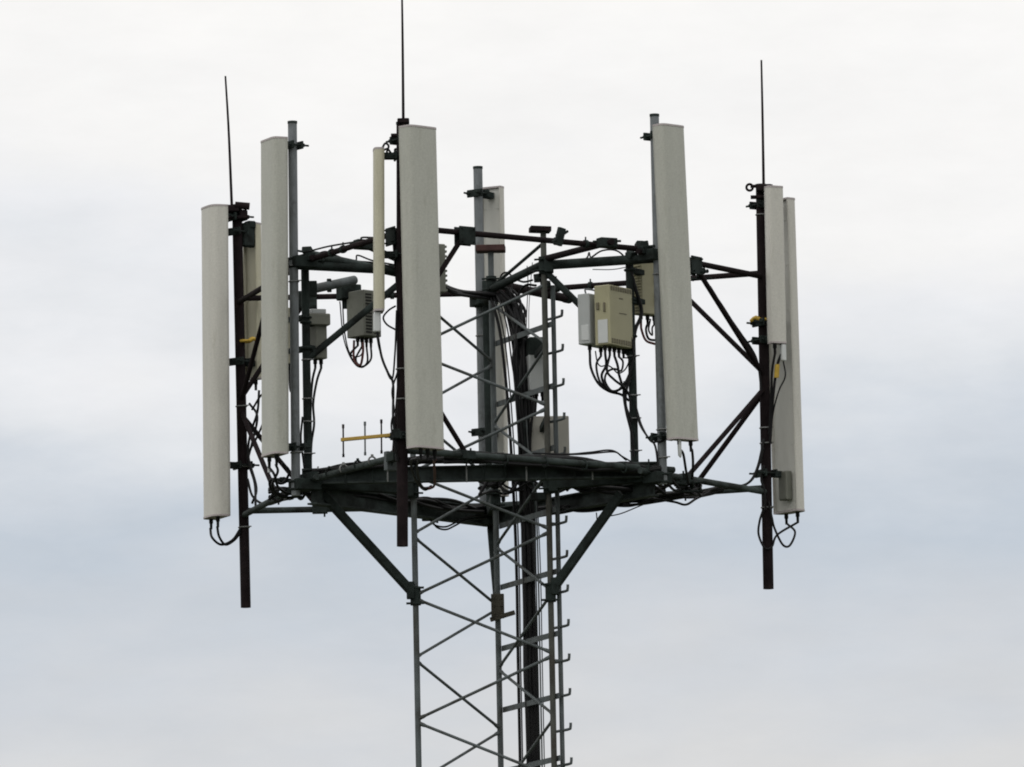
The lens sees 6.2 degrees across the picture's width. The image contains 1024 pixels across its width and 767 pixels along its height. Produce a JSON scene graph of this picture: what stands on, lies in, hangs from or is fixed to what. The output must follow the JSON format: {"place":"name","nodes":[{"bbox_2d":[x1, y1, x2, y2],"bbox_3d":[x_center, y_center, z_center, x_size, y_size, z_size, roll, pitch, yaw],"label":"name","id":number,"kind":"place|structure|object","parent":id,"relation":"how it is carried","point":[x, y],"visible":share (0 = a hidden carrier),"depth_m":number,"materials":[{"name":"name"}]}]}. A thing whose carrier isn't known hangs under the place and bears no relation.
{"place":"outdoors","nodes":[
{"label":"outdoors","id":0,"kind":"place"},
{"bbox_2d":[0,0,1023,766],"label":"sky","id":1,"kind":"structure","parent":0,"point":[889,632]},
{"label":"footing","id":2,"kind":"structure","parent":0,"visible":0},
{"bbox_2d":[410,225,572,766],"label":"lattice mast","id":3,"kind":"object","parent":2,"relation":"on","point":[549,510],"visible":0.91,"depth_m":60.23,"materials":[{"name":"metal"}]},
{"bbox_2d":[446,285,526,341],"bbox_3d":[-0.339,-0.500,60.601,0.354,0.429,1.082,-8,-10,43],"label":"cable bundle","id":4,"kind":"object","parent":3,"relation":"attached to","point":[483,295],"visible":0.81,"depth_m":60.78,"materials":[{"name":"black rubber"}]},
{"bbox_2d":[237,226,766,621],"bbox_3d":[-0.068,0.276,60.259,3.440,2.366,3.158,-1,-8,0],"label":"head frame","id":5,"kind":"object","parent":3,"relation":"attached to","point":[334,491],"visible":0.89,"depth_m":60.06,"materials":[{"name":"brown metal"}]},
{"bbox_2d":[232,204,254,607],"bbox_3d":[-1.737,0.144,61.728,0.168,2.670,0.096,-1,-8,0],"label":"mounting pole","id":6,"kind":"object","parent":5,"relation":"attached to","point":[241,341],"visible":1,"depth_m":61.69,"materials":[{"name":"brown metal"}]},
{"bbox_2d":[201,204,259,528],"bbox_3d":[-1.851,-0.103,61.726,0.354,2.131,0.255,2,-8,-24],"label":"panel antenna","id":7,"kind":"object","parent":6,"relation":"attached to","point":[218,465],"visible":1,"depth_m":61.61,"materials":[{"name":"plastic"}]},
{"bbox_2d":[209,526,240,545],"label":"cable bundle","id":8,"kind":"object","parent":7,"relation":"hanging from","point":[234,538],"visible":1,"depth_m":61.53,"materials":[{"name":"black rubber"}]},
{"bbox_2d":[225,76,249,218],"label":"whip antenna","id":9,"kind":"object","parent":6,"relation":"attached to","point":[237,206],"visible":1,"depth_m":61.85,"materials":[{"name":"brown metal"}]},
{"bbox_2d":[228,221,261,389],"bbox_3d":[-1.767,-0.518,61.847,0.132,1.114,0.284,-8,-10,41],"label":"panel antenna","id":10,"kind":"object","parent":6,"relation":"attached to","point":[251,231],"visible":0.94,"depth_m":61.91,"materials":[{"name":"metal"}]},
{"bbox_2d":[246,390,292,505],"bbox_3d":[-1.546,0.401,61.132,0.088,0.850,1.116,1,-8,-17],"label":"cable bundle","id":11,"kind":"object","parent":6,"relation":"attached to","point":[255,501],"visible":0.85,"depth_m":61.60,"materials":[{"name":"black rubber"}]},
{"bbox_2d":[268,462,301,498],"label":"cable bundle","id":12,"kind":"object","parent":5,"relation":"attached to","point":[272,489],"visible":1,"depth_m":59.84,"materials":[{"name":"black rubber"}]},
{"bbox_2d":[268,486,310,501],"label":"cable bundle","id":13,"kind":"object","parent":5,"relation":"attached to","point":[273,495],"visible":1,"depth_m":60.09,"materials":[{"name":"black rubber"}]},
{"bbox_2d":[287,120,302,495],"bbox_3d":[-1.384,-0.482,59.923,0.096,2.412,0.075,-1,-8,0],"label":"mounting pole","id":14,"kind":"object","parent":5,"relation":"attached to","point":[293,281],"visible":1,"depth_m":59.90,"materials":[{"name":"metal"}]},
{"bbox_2d":[260,136,311,472],"bbox_3d":[-1.427,-0.498,59.886,0.321,2.136,0.264,2,-8,-24],"label":"panel antenna","id":15,"kind":"object","parent":14,"relation":"attached to","point":[276,444],"visible":1,"depth_m":59.78,"materials":[{"name":"plastic"}]},
{"bbox_2d":[288,308,311,369],"bbox_3d":[-1.376,-0.281,60.123,0.268,0.420,0.116,-7,-10,39],"label":"mounting bracket","id":16,"kind":"object","parent":5,"relation":"attached to","point":[300,319],"visible":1,"depth_m":60.12,"materials":[{"name":"metal"}]},
{"bbox_2d":[300,309,329,367],"bbox_3d":[-1.276,-0.288,60.119,0.213,0.384,0.167,3,-9,-27],"label":"radio unit","id":17,"kind":"object","parent":5,"relation":"attached to","point":[319,321],"visible":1,"depth_m":60.10,"materials":[{"name":"metal"}]},
{"bbox_2d":[289,367,321,467],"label":"cable bundle","id":18,"kind":"object","parent":17,"relation":"attached to","point":[312,403],"visible":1,"depth_m":60.00,"materials":[{"name":"black rubber"}]},
{"bbox_2d":[305,236,393,268],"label":"cable bundle","id":19,"kind":"object","parent":5,"relation":"attached to","point":[370,260],"visible":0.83,"depth_m":59.92,"materials":[{"name":"black rubber"}]},
{"bbox_2d":[336,284,380,346],"bbox_3d":[-1.001,-0.443,60.761,0.193,0.423,0.258,6,-10,-42],"label":"radio unit","id":20,"kind":"object","parent":5,"relation":"attached to","point":[356,299],"visible":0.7,"depth_m":60.69,"materials":[{"name":"metal"}]},
{"bbox_2d":[339,300,371,367],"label":"cable bundle","id":21,"kind":"object","parent":20,"relation":"hanging from","point":[351,354],"visible":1,"depth_m":60.72,"materials":[{"name":"black rubber"}]},
{"bbox_2d":[396,122,407,546],"bbox_3d":[-0.685,-0.312,58.759,0.119,2.678,0.085,-1,-8,0],"label":"mounting pole","id":22,"kind":"object","parent":5,"relation":"attached to","point":[402,501],"visible":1,"depth_m":58.67,"materials":[{"name":"brown metal"}]},
{"bbox_2d":[341,419,400,456],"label":"yagi antenna","id":23,"kind":"object","parent":22,"relation":"attached to","point":[396,433],"visible":1,"depth_m":58.66,"materials":[{"name":"yellow metal"}]},
{"bbox_2d":[373,147,401,331],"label":"panel antenna","id":24,"kind":"object","parent":22,"relation":"attached to","point":[380,253],"visible":1,"depth_m":58.77,"materials":[{"name":"plastic"}]},
{"bbox_2d":[382,142,396,151],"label":"cable bundle","id":25,"kind":"object","parent":24,"relation":"attached to","point":[387,149],"visible":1,"depth_m":58.89,"materials":[{"name":"black rubber"}]},
{"bbox_2d":[376,305,398,460],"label":"cable bundle","id":26,"kind":"object","parent":22,"relation":"attached to","point":[392,423],"visible":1,"depth_m":58.68,"materials":[{"name":"black rubber"}]},
{"bbox_2d":[391,0,408,137],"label":"whip antenna","id":27,"kind":"object","parent":22,"relation":"attached to","point":[403,120],"visible":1,"depth_m":58.91,"materials":[{"name":"brown metal"}]},
{"bbox_2d":[386,124,443,460],"bbox_3d":[-0.643,-0.550,58.741,0.262,2.103,0.362,6,-11,-44],"label":"panel antenna","id":28,"kind":"object","parent":22,"relation":"attached to","point":[421,289],"visible":1,"depth_m":58.60,"materials":[{"name":"plastic"}]},
{"bbox_2d":[409,458,436,490],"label":"cable bundle","id":29,"kind":"object","parent":28,"relation":"hanging from","point":[420,485],"visible":1,"depth_m":59.36,"materials":[{"name":"black rubber"}]},
{"bbox_2d":[312,452,497,473],"bbox_3d":[-0.682,0.516,59.776,1.197,0.131,0.139,-2,-8,4],"label":"cable bundle","id":30,"kind":"object","parent":5,"relation":"on","point":[439,460],"visible":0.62,"depth_m":59.75,"materials":[{"name":"black rubber"}]},
{"bbox_2d":[354,493,484,514],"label":"cable bundle","id":31,"kind":"object","parent":5,"relation":"attached to","point":[442,506],"visible":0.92,"depth_m":60.94,"materials":[{"name":"black rubber"}]},
{"bbox_2d":[439,244,447,293],"bbox_3d":[-0.503,-0.783,59.342,0.180,0.449,0.812,-1,-8,0],"label":"radio unit","id":32,"kind":"object","parent":5,"relation":"attached to","point":[442,257],"visible":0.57,"depth_m":59.66,"materials":[{"name":"metal"}]},
{"bbox_2d":[429,514,486,529],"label":"cable bundle","id":33,"kind":"object","parent":5,"relation":"hanging from","point":[459,521],"visible":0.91,"depth_m":61.09,"materials":[{"name":"black rubber"}]},
{"bbox_2d":[473,166,485,501],"bbox_3d":[-0.197,-0.257,61.878,0.089,2.371,0.076,-1,-8,0],"label":"mounting pole","id":34,"kind":"object","parent":5,"relation":"attached to","point":[478,218],"visible":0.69,"depth_m":61.90,"materials":[{"name":"metal"}]},
{"bbox_2d":[464,186,508,501],"bbox_3d":[-0.166,-0.253,61.915,0.159,2.133,0.301,-6,-9,31],"label":"panel antenna","id":35,"kind":"object","parent":34,"relation":"attached to","point":[493,209],"visible":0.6,"depth_m":62.02,"materials":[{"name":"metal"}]},
{"bbox_2d":[443,450,660,474],"bbox_3d":[0.255,0.502,59.754,1.396,0.190,0.144,-1,-8,-4],"label":"cable bundle","id":36,"kind":"object","parent":5,"relation":"on","point":[456,460],"visible":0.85,"depth_m":59.73,"materials":[{"name":"black rubber"}]},
{"bbox_2d":[532,449,631,461],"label":"cable bundle","id":37,"kind":"object","parent":5,"relation":"attached to","point":[600,452],"visible":0.97,"depth_m":59.86,"materials":[{"name":"black rubber"}]},
{"bbox_2d":[578,288,602,354],"bbox_3d":[0.584,-0.396,59.988,0.222,0.428,0.274,-6,-9,32],"label":"radio unit","id":38,"kind":"object","parent":5,"relation":"attached to","point":[586,319],"visible":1,"depth_m":59.92,"materials":[{"name":"metal"}]},
{"bbox_2d":[589,339,634,456],"bbox_3d":[0.629,0.084,59.947,0.269,0.773,0.194,6,-10,-42],"label":"cable bundle","id":39,"kind":"object","parent":38,"relation":"hanging from","point":[623,387],"visible":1,"depth_m":59.93,"materials":[{"name":"black rubber"}]},
{"bbox_2d":[586,249,628,269],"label":"cable bundle","id":40,"kind":"object","parent":5,"relation":"attached to","point":[590,256],"visible":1,"depth_m":60.11,"materials":[{"name":"black rubber"}]},
{"bbox_2d":[535,489,683,514],"bbox_3d":[0.614,0.776,60.579,1.244,0.095,0.125,-7,-9,35],"label":"cable bundle","id":41,"kind":"object","parent":5,"relation":"attached to","point":[670,496],"visible":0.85,"depth_m":60.44,"materials":[{"name":"black rubber"}]},
{"bbox_2d":[594,284,636,358],"bbox_3d":[0.664,-0.390,59.976,0.128,0.445,0.354,-6,-9,34],"label":"radio unit","id":42,"kind":"object","parent":5,"relation":"attached to","point":[613,320],"visible":1,"depth_m":59.87,"materials":[{"name":"metal"}]},
{"bbox_2d":[568,485,665,495],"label":"cable bundle","id":43,"kind":"object","parent":5,"relation":"attached to","point":[610,490],"visible":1,"depth_m":60.07,"materials":[{"name":"black rubber"}]},
{"bbox_2d":[624,263,654,323],"bbox_3d":[0.819,-0.585,60.232,0.147,0.400,0.355,-7,-10,39],"label":"radio unit","id":44,"kind":"object","parent":5,"relation":"attached to","point":[644,277],"visible":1,"depth_m":60.24,"materials":[{"name":"metal"}]},
{"bbox_2d":[628,266,654,349],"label":"cable bundle","id":45,"kind":"object","parent":5,"relation":"attached to","point":[640,314],"visible":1,"depth_m":60.12,"materials":[{"name":"black rubber"}]},
{"bbox_2d":[596,491,710,518],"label":"cable bundle","id":46,"kind":"object","parent":5,"relation":"hanging from","point":[688,503],"visible":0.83,"depth_m":60.38,"materials":[{"name":"black rubber"}]},
{"bbox_2d":[649,113,669,484],"bbox_3d":[0.942,-0.541,59.924,0.088,2.384,0.075,-1,-8,0],"label":"mounting pole","id":47,"kind":"object","parent":5,"relation":"attached to","point":[660,405],"visible":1,"depth_m":59.86,"materials":[{"name":"metal"}]},
{"bbox_2d":[635,403,663,465],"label":"cable bundle","id":48,"kind":"object","parent":47,"relation":"attached to","point":[643,429],"visible":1,"depth_m":59.88,"materials":[{"name":"black rubber"}]},
{"bbox_2d":[640,123,698,457],"bbox_3d":[0.974,-0.576,59.883,0.328,2.146,0.261,-8,-10,43],"label":"panel antenna","id":49,"kind":"object","parent":47,"relation":"attached to","point":[675,284],"visible":1,"depth_m":59.77,"materials":[{"name":"plastic"}]},
{"bbox_2d":[682,449,693,483],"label":"cable bundle","id":50,"kind":"object","parent":49,"relation":"attached to","point":[685,467],"visible":1,"depth_m":59.79,"materials":[{"name":"black rubber"}]},
{"bbox_2d":[657,479,701,497],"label":"cable bundle","id":51,"kind":"object","parent":5,"relation":"attached to","point":[698,487],"visible":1,"depth_m":60.11,"materials":[{"name":"black rubber"}]},
{"bbox_2d":[658,487,723,498],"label":"cable bundle","id":52,"kind":"object","parent":5,"relation":"attached to","point":[687,496],"visible":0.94,"depth_m":60.66,"materials":[{"name":"black rubber"}]},
{"bbox_2d":[702,439,766,509],"bbox_3d":[1.402,0.568,60.733,0.626,0.467,0.062,6,-10,-42],"label":"cable bundle","id":53,"kind":"object","parent":5,"relation":"attached to","point":[754,474],"visible":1,"depth_m":60.89,"materials":[{"name":"black rubber"}]},
{"bbox_2d":[711,287,761,389],"bbox_3d":[1.438,-0.297,60.965,0.392,0.675,0.042,3,-9,-28],"label":"cable bundle","id":54,"kind":"object","parent":5,"relation":"attached to","point":[754,354],"visible":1,"depth_m":61.00,"materials":[{"name":"black rubber"}]},
{"bbox_2d":[750,183,774,588],"bbox_3d":[1.625,0.017,61.050,0.144,2.652,0.098,-1,-8,0],"label":"mounting pole","id":55,"kind":"object","parent":5,"relation":"attached to","point":[767,541],"visible":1,"depth_m":61.01,"materials":[{"name":"brown metal"}]},
{"bbox_2d":[745,60,772,198],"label":"whip antenna","id":56,"kind":"object","parent":55,"relation":"attached to","point":[759,187],"visible":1,"depth_m":61.18,"materials":[{"name":"brown metal"}]},
{"bbox_2d":[746,185,786,360],"bbox_3d":[1.656,-0.700,61.110,0.130,1.148,0.289,4,-9,-36],"label":"panel antenna","id":57,"kind":"object","parent":55,"relation":"attached to","point":[771,203],"visible":1,"depth_m":61.00,"materials":[{"name":"plastic"}]},
{"bbox_2d":[768,351,785,443],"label":"cable bundle","id":58,"kind":"object","parent":57,"relation":"attached to","point":[772,396],"visible":1,"depth_m":60.95,"materials":[{"name":"black rubber"}]},
{"bbox_2d":[774,364,779,377],"bbox_3d":[1.717,-0.081,60.939,0.042,0.090,0.034,-6,-9,33],"label":"cable sleeve","id":59,"kind":"object","parent":58,"relation":"attached to","point":[776,370],"visible":1,"depth_m":60.93,"materials":[{"name":"yellow plastic"}]},
{"bbox_2d":[746,197,804,524],"bbox_3d":[1.693,-0.151,61.110,0.343,2.126,0.252,5,-10,-37],"label":"panel antenna","id":60,"kind":"object","parent":55,"relation":"attached to","point":[786,472],"visible":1,"depth_m":61.10,"materials":[{"name":"plastic"}]},
{"bbox_2d":[757,501,798,549],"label":"cable bundle","id":61,"kind":"object","parent":60,"relation":"hanging from","point":[776,532],"visible":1,"depth_m":60.89,"materials":[{"name":"black rubber"}]},
{"bbox_2d":[489,293,538,766],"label":"cable bundle","id":62,"kind":"object","parent":3,"relation":"attached to","point":[518,623],"visible":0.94,"depth_m":60.66,"materials":[{"name":"black rubber"}]},
{"bbox_2d":[496,262,536,336],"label":"cable bundle","id":63,"kind":"object","parent":3,"relation":"attached to","point":[519,300],"visible":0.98,"depth_m":60.84,"materials":[{"name":"black rubber"}]},
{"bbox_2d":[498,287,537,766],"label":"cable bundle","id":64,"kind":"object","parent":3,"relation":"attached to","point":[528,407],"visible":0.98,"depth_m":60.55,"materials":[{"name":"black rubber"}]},
{"bbox_2d":[478,481,568,495],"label":"cable bundle","id":65,"kind":"object","parent":3,"relation":"attached to","point":[499,484],"visible":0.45,"depth_m":60.55,"materials":[{"name":"black rubber"}]},
{"bbox_2d":[523,417,544,766],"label":"cable bundle","id":66,"kind":"object","parent":3,"relation":"attached to","point":[537,531],"visible":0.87,"depth_m":60.44,"materials":[{"name":"rubber"}]},
{"bbox_2d":[525,337,548,400],"bbox_3d":[0.201,-0.119,60.532,0.126,0.408,0.588,0,-8,-11],"label":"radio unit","id":67,"kind":"object","parent":3,"relation":"attached to","point":[534,346],"visible":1,"depth_m":60.68,"materials":[{"name":"metal"}]},
{"bbox_2d":[530,416,569,455],"bbox_3d":[0.241,0.387,60.472,0.256,0.401,0.607,-1,-8,0],"label":"equipment cabinet","id":68,"kind":"object","parent":3,"relation":"attached to","point":[537,441],"visible":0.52,"depth_m":60.64,"materials":[{"name":"metal"}]}
]}

